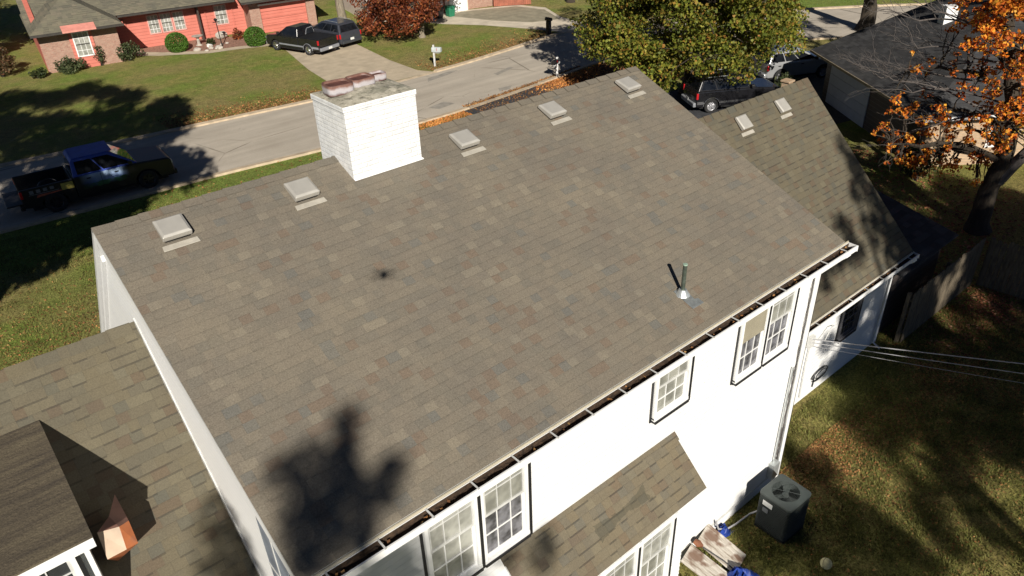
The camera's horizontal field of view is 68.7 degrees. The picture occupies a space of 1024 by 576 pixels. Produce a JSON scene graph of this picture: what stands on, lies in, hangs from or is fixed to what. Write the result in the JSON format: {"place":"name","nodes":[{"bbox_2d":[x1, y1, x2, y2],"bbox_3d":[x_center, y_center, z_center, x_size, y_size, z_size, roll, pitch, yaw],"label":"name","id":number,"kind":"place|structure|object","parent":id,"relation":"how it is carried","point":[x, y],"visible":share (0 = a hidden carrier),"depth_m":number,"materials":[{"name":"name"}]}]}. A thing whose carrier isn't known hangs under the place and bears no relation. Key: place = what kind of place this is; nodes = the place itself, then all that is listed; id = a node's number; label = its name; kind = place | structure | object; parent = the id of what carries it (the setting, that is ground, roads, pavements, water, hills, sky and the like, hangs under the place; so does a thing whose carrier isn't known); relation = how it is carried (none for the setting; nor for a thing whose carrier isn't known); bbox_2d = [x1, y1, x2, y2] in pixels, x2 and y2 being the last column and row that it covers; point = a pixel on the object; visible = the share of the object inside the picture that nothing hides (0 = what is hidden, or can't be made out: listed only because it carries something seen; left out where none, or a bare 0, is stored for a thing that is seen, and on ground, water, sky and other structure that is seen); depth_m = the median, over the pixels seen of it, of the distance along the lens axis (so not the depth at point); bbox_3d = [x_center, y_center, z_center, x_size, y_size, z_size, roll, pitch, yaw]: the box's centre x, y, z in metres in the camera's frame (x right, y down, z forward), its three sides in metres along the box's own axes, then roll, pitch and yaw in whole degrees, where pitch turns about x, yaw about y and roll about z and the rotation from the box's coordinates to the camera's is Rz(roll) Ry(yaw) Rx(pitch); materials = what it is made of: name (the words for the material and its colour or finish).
{"place":"outdoors","nodes":[
{"label":"outdoors","id":0,"kind":"place"},
{"bbox_2d":[0,180,218,369],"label":"grass","id":1,"kind":"structure","parent":0,"point":[84,245],"depth_m":26.12,"materials":[{"name":"green plant"}]},
{"bbox_2d":[129,43,271,55],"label":"path","id":2,"kind":"structure","parent":0,"point":[185,52],"depth_m":53.20,"materials":[{"name":"concrete"}]},
{"bbox_2d":[284,43,430,80],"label":"driveway","id":3,"kind":"structure","parent":0,"point":[342,61],"depth_m":49.05,"materials":[{"name":"concrete"}]},
{"bbox_2d":[266,22,338,54],"bbox_3d":[-14.663,-17.437,52.134,5.442,1.717,2.190,17,37,28],"label":"pickup truck","id":4,"kind":"object","parent":3,"relation":"on","point":[306,38],"visible":1,"depth_m":51.36,"materials":[{"name":"black paint"}]},
{"bbox_2d":[312,17,361,47],"bbox_3d":[-13.057,-18.487,53.705,4.842,1.754,2.190,22,39,34],"label":"grey suv","id":5,"kind":"object","parent":3,"relation":"on","point":[347,31],"visible":0.51,"depth_m":52.45,"materials":[{"name":"paint"}]},
{"bbox_2d":[343,0,495,21],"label":"pale house","id":6,"kind":"structure","parent":0,"point":[462,5],"depth_m":62.03,"materials":[{"name":"brick"}]},
{"bbox_2d":[449,0,466,11],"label":"garage door","id":7,"kind":"structure","parent":6,"relation":"in","point":[461,5],"depth_m":61.84,"materials":[{"name":"white paint"}]},
{"bbox_2d":[0,5,921,228],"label":"road","id":8,"kind":"structure","parent":0,"point":[196,152],"depth_m":39.64,"materials":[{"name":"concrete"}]},
{"bbox_2d":[1,140,177,211],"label":"pickup truck","id":9,"kind":"object","parent":8,"relation":"on","point":[94,169],"visible":1,"depth_m":31.27,"materials":[{"name":"blue paint"}]},
{"bbox_2d":[429,102,453,108],"bbox_3d":[-3.834,-10.005,41.019,0.752,0.001,1.358,19,38,31],"label":"road patch","id":10,"kind":"object","parent":8,"relation":"on","point":[440,105],"visible":1,"depth_m":41.03,"materials":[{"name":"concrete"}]},
{"bbox_2d":[428,70,456,81],"bbox_3d":[-4.346,-13.077,46.040,0.516,0.001,2.881,22,39,33],"label":"road patch","id":11,"kind":"object","parent":8,"relation":"on","point":[439,76],"visible":1,"depth_m":46.00,"materials":[{"name":"grey asphalt"}]},
{"bbox_2d":[494,67,512,74],"bbox_3d":[-0.534,-13.478,46.454,0.380,0.001,1.897,16,36,27],"label":"road patch","id":12,"kind":"object","parent":8,"relation":"on","point":[502,71],"visible":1,"depth_m":46.42,"materials":[{"name":"grey asphalt"}]},
{"bbox_2d":[498,85,511,90],"bbox_3d":[-0.362,-11.561,43.331,1.126,0.001,0.542,-19,35,-25],"label":"road patch","id":13,"kind":"object","parent":8,"relation":"on","point":[505,88],"visible":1,"depth_m":43.31,"materials":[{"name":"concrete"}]},
{"bbox_2d":[462,65,580,106],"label":"fallen leaves","id":14,"kind":"object","parent":8,"relation":"on","point":[505,92],"visible":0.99,"depth_m":42.86,"materials":[{"name":"orange plant"}]},
{"bbox_2d":[413,5,599,31],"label":"driveway","id":15,"kind":"structure","parent":0,"point":[561,24],"depth_m":57.84,"materials":[{"name":"concrete"}]},
{"bbox_2d":[435,6,443,18],"bbox_3d":[-5.880,-22.066,59.908,0.740,0.880,0.740,-25,38,-33],"label":"trash bin","id":16,"kind":"object","parent":15,"relation":"on","point":[440,14],"visible":0.44,"depth_m":59.76,"materials":[{"name":"black plastic"}]},
{"bbox_2d":[444,4,455,16],"bbox_3d":[-4.987,-22.328,60.328,0.700,0.830,0.700,-25,38,-33],"label":"trash bin","id":17,"kind":"object","parent":15,"relation":"on","point":[450,10],"visible":1,"depth_m":60.12,"materials":[{"name":"green plastic"}]},
{"bbox_2d":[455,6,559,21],"bbox_3d":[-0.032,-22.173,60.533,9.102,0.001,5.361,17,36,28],"label":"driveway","id":18,"kind":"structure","parent":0,"point":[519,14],"depth_m":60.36,"materials":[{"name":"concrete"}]},
{"bbox_2d":[0,0,1023,575],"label":"ground","id":19,"kind":"structure","parent":0,"point":[84,106],"depth_m":27.85,"materials":[{"name":"green plant"}]},
{"bbox_2d":[0,46,17,76],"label":"shrub","id":20,"kind":"object","parent":19,"relation":"on","point":[8,66],"visible":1,"depth_m":48.60,"materials":[{"name":"brown plant"}]},
{"bbox_2d":[28,67,47,78],"bbox_3d":[-30.648,-13.903,48.441,1.148,0.685,1.091,-25,38,-33],"label":"shrub","id":21,"kind":"object","parent":19,"relation":"on","point":[38,73],"visible":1,"depth_m":48.34,"materials":[{"name":"green plant"}]},
{"bbox_2d":[0,236,99,368],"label":"fallen leaves","id":22,"kind":"object","parent":19,"relation":"on","point":[22,341],"visible":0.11,"depth_m":23.80,"materials":[{"name":"brown plant"}]},
{"bbox_2d":[52,55,86,74],"bbox_3d":[-29.105,-14.775,49.343,1.636,1.188,1.825,14,35,24],"label":"shrub","id":23,"kind":"object","parent":19,"relation":"on","point":[70,66],"visible":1,"depth_m":49.09,"materials":[{"name":"green plant"}]},
{"bbox_2d":[93,46,105,65],"bbox_3d":[-27.875,-15.687,50.461,0.825,1.377,1.032,-25,38,-33],"label":"shrub","id":24,"kind":"object","parent":19,"relation":"on","point":[99,57],"visible":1,"depth_m":50.34,"materials":[{"name":"green plant"}]},
{"bbox_2d":[116,40,144,60],"bbox_3d":[-26.312,-16.326,51.485,1.931,1.372,1.813,-25,38,-33],"label":"shrub","id":25,"kind":"object","parent":19,"relation":"on","point":[135,50],"visible":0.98,"depth_m":51.28,"materials":[{"name":"green plant"}]},
{"bbox_2d":[16,0,317,73],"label":"salmon house","id":26,"kind":"structure","parent":19,"relation":"on","point":[57,30],"depth_m":53.32,"materials":[{"name":"brick"}]},
{"bbox_2d":[71,31,94,56],"bbox_3d":[-28.461,-16.194,49.659,1.000,1.600,0.050,-20,36,-27],"label":"window","id":27,"kind":"structure","parent":26,"relation":"in","point":[81,40],"depth_m":49.66,"materials":[{"name":"white paint"}]},
{"bbox_2d":[116,20,131,49],"bbox_3d":[-27.919,-18.027,53.508,0.950,2.050,0.095,-20,36,-27],"label":"door","id":28,"kind":"structure","parent":26,"relation":"in","point":[122,31],"depth_m":53.47,"materials":[{"name":"red wood"}]},
{"bbox_2d":[145,14,161,34],"bbox_3d":[-25.994,-19.151,54.354,0.820,1.350,0.050,-20,36,-27],"label":"window","id":29,"kind":"structure","parent":26,"relation":"in","point":[153,22],"depth_m":54.34,"materials":[{"name":"white glass"}]},
{"bbox_2d":[158,12,174,32],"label":"window","id":30,"kind":"structure","parent":26,"relation":"in","point":[166,22],"depth_m":54.74,"materials":[{"name":"white glass"}]},
{"bbox_2d":[171,10,186,30],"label":"window","id":31,"kind":"structure","parent":26,"relation":"in","point":[178,18],"depth_m":55.15,"materials":[{"name":"white glass"}]},
{"bbox_2d":[212,4,229,24],"bbox_3d":[-21.980,-20.645,56.531,0.950,1.450,0.050,-20,36,-27],"label":"window","id":32,"kind":"structure","parent":26,"relation":"in","point":[220,12],"depth_m":56.52,"materials":[{"name":"white glass"}]},
{"bbox_2d":[259,0,307,32],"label":"garage door","id":33,"kind":"structure","parent":26,"relation":"in","point":[277,13],"depth_m":57.68,"materials":[{"name":"metal"}]},
{"bbox_2d":[140,37,256,51],"bbox_3d":[-22.659,-17.964,55.110,10.370,0.001,4.154,-2,32,0],"label":"flower bed","id":34,"kind":"object","parent":19,"relation":"on","point":[204,47],"visible":0.5,"depth_m":54.76,"materials":[{"name":"brown soil"}]},
{"bbox_2d":[164,32,188,52],"bbox_3d":[-23.800,-17.447,53.057,1.621,1.366,1.652,-25,38,-33],"label":"boxwood","id":35,"kind":"object","parent":34,"relation":"on","point":[172,47],"visible":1,"depth_m":52.67,"materials":[{"name":"green plant"}]},
{"bbox_2d":[191,34,202,45],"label":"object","id":36,"kind":"object","parent":34,"relation":"on","point":[196,36],"visible":1,"depth_m":54.54,"materials":[{"name":"stone"}]},
{"bbox_2d":[206,38,214,44],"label":"shrub","id":37,"kind":"object","parent":34,"relation":"on","point":[211,41],"visible":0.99,"depth_m":54.53,"materials":[{"name":"green plant"}]},
{"bbox_2d":[212,18,222,45],"bbox_3d":[-21.069,-18.323,53.707,0.447,2.001,0.250,-9,32,-11],"label":"lamp post","id":38,"kind":"object","parent":34,"relation":"on","point":[215,19],"visible":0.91,"depth_m":53.49,"materials":[{"name":"black metal"}]},
{"bbox_2d":[215,31,227,38],"bbox_3d":[-21.783,-18.951,56.103,0.955,0.571,0.419,-25,38,-33],"label":"rock","id":39,"kind":"object","parent":34,"relation":"on","point":[223,34],"visible":0.94,"depth_m":55.97,"materials":[{"name":"stone"}]},
{"bbox_2d":[232,28,243,39],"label":"shrub","id":40,"kind":"object","parent":34,"relation":"on","point":[238,36],"visible":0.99,"depth_m":55.82,"materials":[{"name":"red plant"}]},
{"bbox_2d":[243,26,265,46],"bbox_3d":[-18.496,-18.122,53.837,1.627,1.353,1.604,-25,38,-33],"label":"boxwood","id":41,"kind":"object","parent":34,"relation":"on","point":[259,34],"visible":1,"depth_m":53.47,"materials":[{"name":"green plant"}]},
{"bbox_2d":[147,153,318,207],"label":"fallen leaves","id":42,"kind":"object","parent":19,"relation":"on","point":[228,176],"visible":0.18,"depth_m":32.92,"materials":[{"name":"brown plant"}]},
{"bbox_2d":[154,84,320,128],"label":"fallen leaves","id":43,"kind":"object","parent":19,"relation":"on","point":[237,112],"visible":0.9,"depth_m":41.49,"materials":[{"name":"brown plant"}]},
{"bbox_2d":[335,0,346,18],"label":"pale trunk tree","id":44,"kind":"object","parent":19,"relation":"on","point":[340,9],"visible":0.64,"depth_m":57.81,"materials":[{"name":"beige plant"}]},
{"bbox_2d":[347,0,448,37],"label":"rust oak","id":45,"kind":"object","parent":19,"relation":"on","point":[388,11],"visible":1,"depth_m":51.98,"materials":[{"name":"red plant"}]},
{"bbox_2d":[0,36,843,233],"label":"kerb","id":46,"kind":"structure","parent":19,"relation":"on","point":[123,199],"depth_m":33.52,"materials":[{"name":"concrete"}]},
{"bbox_2d":[431,45,441,65],"bbox_3d":[-4.751,-14.703,47.435,0.600,1.350,0.326,6,33,13],"label":"mailbox","id":47,"kind":"object","parent":19,"relation":"on","point":[434,50],"visible":1,"depth_m":47.19,"materials":[{"name":"white paint"}]},
{"bbox_2d":[418,110,471,129],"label":"fallen leaves","id":48,"kind":"object","parent":19,"relation":"on","point":[447,118],"visible":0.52,"depth_m":38.91,"materials":[{"name":"orange plant"}]},
{"bbox_2d":[0,66,919,575],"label":"white house","id":49,"kind":"structure","parent":19,"relation":"on","point":[574,328],"depth_m":10.91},
{"bbox_2d":[255,516,289,575],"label":"gable window","id":50,"kind":"structure","parent":49,"relation":"in","point":[278,568],"depth_m":8.70,"materials":[{"name":"white paint"}]},
{"bbox_2d":[419,495,485,575],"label":"window","id":51,"kind":"structure","parent":49,"relation":"in","point":[453,546],"depth_m":9.86,"materials":[{"name":"white glass"}]},
{"bbox_2d":[480,462,532,567],"bbox_3d":[-0.101,2.978,10.265,0.918,1.800,0.125,-25,38,-33],"label":"window","id":52,"kind":"structure","parent":49,"relation":"in","point":[506,508],"depth_m":10.43,"materials":[{"name":"white paint"}]},
{"bbox_2d":[649,356,694,424],"bbox_3d":[2.584,1.486,12.033,0.948,1.290,0.125,-25,38,-33],"label":"window","id":53,"kind":"structure","parent":49,"relation":"in","point":[672,391],"depth_m":12.16,"materials":[{"name":"white paint"}]},
{"bbox_2d":[730,305,772,385],"bbox_3d":[4.287,0.876,13.347,0.878,1.740,0.125,-25,38,-33],"label":"window","id":54,"kind":"structure","parent":49,"relation":"in","point":[752,335],"depth_m":13.47,"materials":[{"name":"white paint"}]},
{"bbox_2d":[762,288,799,366],"bbox_3d":[4.945,0.565,13.811,0.913,1.740,0.125,-25,38,-33],"label":"window","id":55,"kind":"structure","parent":49,"relation":"in","point":[783,311],"depth_m":14.01,"materials":[{"name":"white paint"}]},
{"bbox_2d":[835,297,863,343],"bbox_3d":[8.707,0.774,19.306,0.958,1.140,0.125,-25,38,-33],"label":"window","id":56,"kind":"structure","parent":49,"relation":"in","point":[848,321],"depth_m":19.37,"materials":[{"name":"black glass"}]},
{"bbox_2d":[0,3,925,167],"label":"kerb","id":57,"kind":"structure","parent":19,"relation":"on","point":[30,159],"depth_m":41.13,"materials":[{"name":"concrete"}]},
{"bbox_2d":[415,28,552,70],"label":"fallen leaves","id":58,"kind":"object","parent":19,"relation":"on","point":[473,57],"visible":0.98,"depth_m":50.92,"materials":[{"name":"brown plant"}]},
{"bbox_2d":[493,0,530,5],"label":"red fence","id":59,"kind":"object","parent":19,"relation":"on","point":[507,2],"visible":1,"depth_m":63.10,"materials":[{"name":"brick"}]},
{"bbox_2d":[545,17,551,34],"bbox_3d":[2.635,-18.877,53.887,0.540,1.210,0.280,26,41,38],"label":"mailbox","id":60,"kind":"object","parent":19,"relation":"on","point":[548,20],"visible":1,"depth_m":53.77,"materials":[{"name":"black plastic"}]},
{"bbox_2d":[551,57,559,76],"bbox_3d":[2.623,-13.005,44.316,0.236,1.250,0.830,15,36,26],"label":"mailbox","id":61,"kind":"object","parent":19,"relation":"on","point":[555,62],"visible":1,"depth_m":44.06,"materials":[{"name":"white paint"}]},
{"bbox_2d":[525,62,611,94],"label":"fallen leaves","id":62,"kind":"object","parent":19,"relation":"on","point":[573,78],"visible":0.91,"depth_m":44.59,"materials":[{"name":"orange plant"}]},
{"bbox_2d":[546,60,720,86],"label":"leaf litter","id":63,"kind":"object","parent":19,"relation":"on","point":[611,69],"visible":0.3,"depth_m":45.13,"materials":[{"name":"orange plant"}]},
{"bbox_2d":[568,0,809,93],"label":"green tree","id":64,"kind":"object","parent":19,"relation":"on","point":[706,24],"visible":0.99,"depth_m":37.00,"materials":[{"name":"green plant"}]},
{"bbox_2d":[698,524,745,570],"bbox_3d":[4.258,5.301,15.230,0.950,0.026,0.580,39,45,15],"label":"wood board","id":65,"kind":"object","parent":19,"relation":"on","point":[715,542],"visible":0.8,"depth_m":15.23,"materials":[{"name":"paint"}]},
{"bbox_2d":[693,539,702,547],"bbox_3d":[3.754,5.148,15.086,0.145,0.151,0.202,-25,38,-33],"label":"rusty cap","id":66,"kind":"object","parent":65,"relation":"on","point":[697,542],"visible":1,"depth_m":15.04,"materials":[{"name":"orange metal"}]},
{"bbox_2d":[702,547,732,568],"bbox_3d":[4.186,5.447,14.993,0.798,0.345,0.052,17,36,28],"label":"black rod","id":67,"kind":"object","parent":65,"relation":"on","point":[718,557],"visible":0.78,"depth_m":15.00,"materials":[{"name":"plastic"}]},
{"bbox_2d":[717,523,732,537],"bbox_3d":[4.426,5.103,15.773,0.561,0.210,0.283,-25,38,-33],"label":"tarp","id":68,"kind":"object","parent":19,"relation":"on","point":[725,531],"visible":0.66,"depth_m":15.75,"materials":[{"name":"blue plastic"}]},
{"bbox_2d":[727,566,758,575],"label":"tarp","id":69,"kind":"object","parent":19,"relation":"on","point":[737,571],"visible":1,"depth_m":14.75,"materials":[{"name":"blue plastic"}]},
{"bbox_2d":[715,474,810,543],"bbox_3d":[5.233,4.746,15.529,1.842,1.044,0.886,-16,34,-21],"label":"air conditioner","id":70,"kind":"object","parent":19,"relation":"on","point":[782,507],"visible":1,"depth_m":15.49,"materials":[{"name":"black metal"}]},
{"bbox_2d":[774,72,800,86],"bbox_3d":[15.017,-11.288,40.989,1.436,1.159,1.470,-3,32,-1],"label":"shrub","id":71,"kind":"object","parent":19,"relation":"on","point":[783,76],"visible":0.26,"depth_m":40.90,"materials":[{"name":"green plant"}]},
{"bbox_2d":[820,558,831,569],"bbox_3d":[6.292,5.519,14.994,0.241,0.230,0.230,-25,38,-33],"label":"ball","id":72,"kind":"object","parent":19,"relation":"on","point":[826,563],"visible":1,"depth_m":14.92,"materials":[{"name":"beige plastic"}]},
{"bbox_2d":[854,0,877,30],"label":"roadside tree","id":73,"kind":"object","parent":19,"relation":"on","point":[864,21],"visible":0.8,"depth_m":51.52,"materials":[{"name":"brown plant"}]},
{"bbox_2d":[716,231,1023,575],"bbox_3d":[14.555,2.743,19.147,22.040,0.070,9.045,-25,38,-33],"label":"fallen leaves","id":74,"kind":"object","parent":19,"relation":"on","point":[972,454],"visible":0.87,"depth_m":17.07,"materials":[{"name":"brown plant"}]},
{"bbox_2d":[740,265,1023,575],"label":"fallen leaves","id":75,"kind":"object","parent":19,"relation":"on","point":[950,378],"visible":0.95,"depth_m":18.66,"materials":[{"name":"brown plant"}]},
{"bbox_2d":[810,0,1023,167],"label":"dark roof house","id":76,"kind":"structure","parent":19,"relation":"on","point":[865,110],"depth_m":34.82,"materials":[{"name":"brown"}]},
{"bbox_2d":[825,66,870,127],"bbox_3d":[16.650,-9.616,37.205,0.040,1.985,4.100,-4,32,-3],"label":"garage door","id":77,"kind":"structure","parent":76,"relation":"in","point":[841,86],"depth_m":37.09,"materials":[{"name":"grey metal"}]},
{"bbox_2d":[905,115,922,154],"bbox_3d":[17.106,-6.471,31.998,0.030,2.000,0.900,-4,32,-3],"label":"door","id":78,"kind":"structure","parent":76,"relation":"in","point":[912,126],"depth_m":31.81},
{"bbox_2d":[984,126,999,147],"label":"window","id":79,"kind":"structure","parent":76,"relation":"in","point":[991,126],"depth_m":31.35,"materials":[{"name":"white paint"}]},
{"bbox_2d":[876,190,958,332],"bbox_3d":[10.778,-1.063,22.799,3.480,2.950,3.611,-25,38,-33],"label":"lean to shed","id":80,"kind":"object","parent":19,"relation":"on","point":[927,239],"visible":0.3,"depth_m":22.04,"materials":[{"name":"grey"}]},
{"bbox_2d":[900,142,947,180],"bbox_3d":[16.521,-5.007,30.204,1.740,1.626,1.613,-25,38,-33],"label":"shrub","id":81,"kind":"object","parent":19,"relation":"on","point":[911,170],"visible":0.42,"depth_m":30.14,"materials":[{"name":"orange plant"}]},
{"bbox_2d":[833,0,1023,235],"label":"orange maple","id":82,"kind":"object","parent":19,"relation":"on","point":[1006,164],"visible":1,"depth_m":25.13,"materials":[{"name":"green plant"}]},
{"bbox_2d":[852,148,1023,332],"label":"fallen leaves","id":83,"kind":"object","parent":19,"relation":"on","point":[952,224],"visible":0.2,"depth_m":28.86,"materials":[{"name":"brown plant"}]},
{"bbox_2d":[894,238,985,341],"bbox_3d":[12.729,-0.031,22.148,4.750,1.750,0.160,-25,38,-33],"label":"wood fence","id":84,"kind":"object","parent":19,"relation":"on","point":[940,290],"visible":1,"depth_m":21.84,"materials":[{"name":"wood"}]},
{"bbox_2d":[873,270,1023,385],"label":"fallen leaves","id":85,"kind":"object","parent":19,"relation":"on","point":[987,312],"visible":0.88,"depth_m":22.29,"materials":[{"name":"brown plant"}]},
{"bbox_2d":[976,237,1023,298],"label":"wood fence","id":86,"kind":"object","parent":19,"relation":"on","point":[1012,252],"visible":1,"depth_m":23.00,"materials":[{"name":"wood"}]},
{"bbox_2d":[465,71,849,123],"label":"driveway","id":87,"kind":"structure","parent":0,"point":[817,83],"depth_m":40.85,"materials":[{"name":"concrete"}]},
{"bbox_2d":[468,85,559,112],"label":"fallen leaves","id":88,"kind":"object","parent":87,"relation":"on","point":[514,98],"visible":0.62,"depth_m":41.67,"materials":[{"name":"brown plant"}]},
{"bbox_2d":[681,69,780,112],"bbox_3d":[11.486,-10.395,39.005,4.942,1.794,2.140,-7,32,-8],"label":"black suv","id":89,"kind":"object","parent":87,"relation":"on","point":[707,94],"visible":0.79,"depth_m":38.25,"materials":[{"name":"paint"}]},
{"bbox_2d":[748,44,827,81],"bbox_3d":[16.281,-13.074,43.057,4.942,1.794,2.190,-10,32,-12],"label":"silver suv","id":90,"kind":"object","parent":87,"relation":"on","point":[802,64],"visible":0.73,"depth_m":42.21,"materials":[{"name":"paint"}]},
{"bbox_2d":[780,78,794,86],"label":"stone pier","id":91,"kind":"structure","parent":0,"point":[785,81],"depth_m":37.62,"materials":[{"name":"beige stone"}]},
{"bbox_2d":[679,302,1023,575],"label":"grass","id":92,"kind":"structure","parent":0,"point":[918,414],"depth_m":17.55,"materials":[{"name":"green plant"}]},
{"bbox_2d":[681,544,727,575],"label":"wood board","id":93,"kind":"object","parent":92,"relation":"on","point":[697,561],"visible":0.94,"depth_m":14.90,"materials":[{"name":"paint"}]},
{"bbox_3d":[16.971,3.339,14.076,0.280,4.200,0.300,-25,38,-33],"label":"utility pole","id":94,"kind":"object","parent":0,"visible":0},
{"bbox_2d":[813,346,1020,382],"bbox_3d":[12.086,2.137,16.063,10.560,0.730,0.010,12,34,22],"label":"overhead wire","id":95,"kind":"object","parent":94,"relation":"attached to","point":[920,365],"visible":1,"depth_m":17.30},
{"bbox_2d":[812,342,1023,373],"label":"overhead wire","id":96,"kind":"object","parent":94,"relation":"attached to","point":[919,358],"visible":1,"depth_m":17.18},
{"bbox_2d":[813,339,1023,363],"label":"overhead wire","id":97,"kind":"object","parent":94,"relation":"attached to","point":[919,351],"visible":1,"depth_m":17.09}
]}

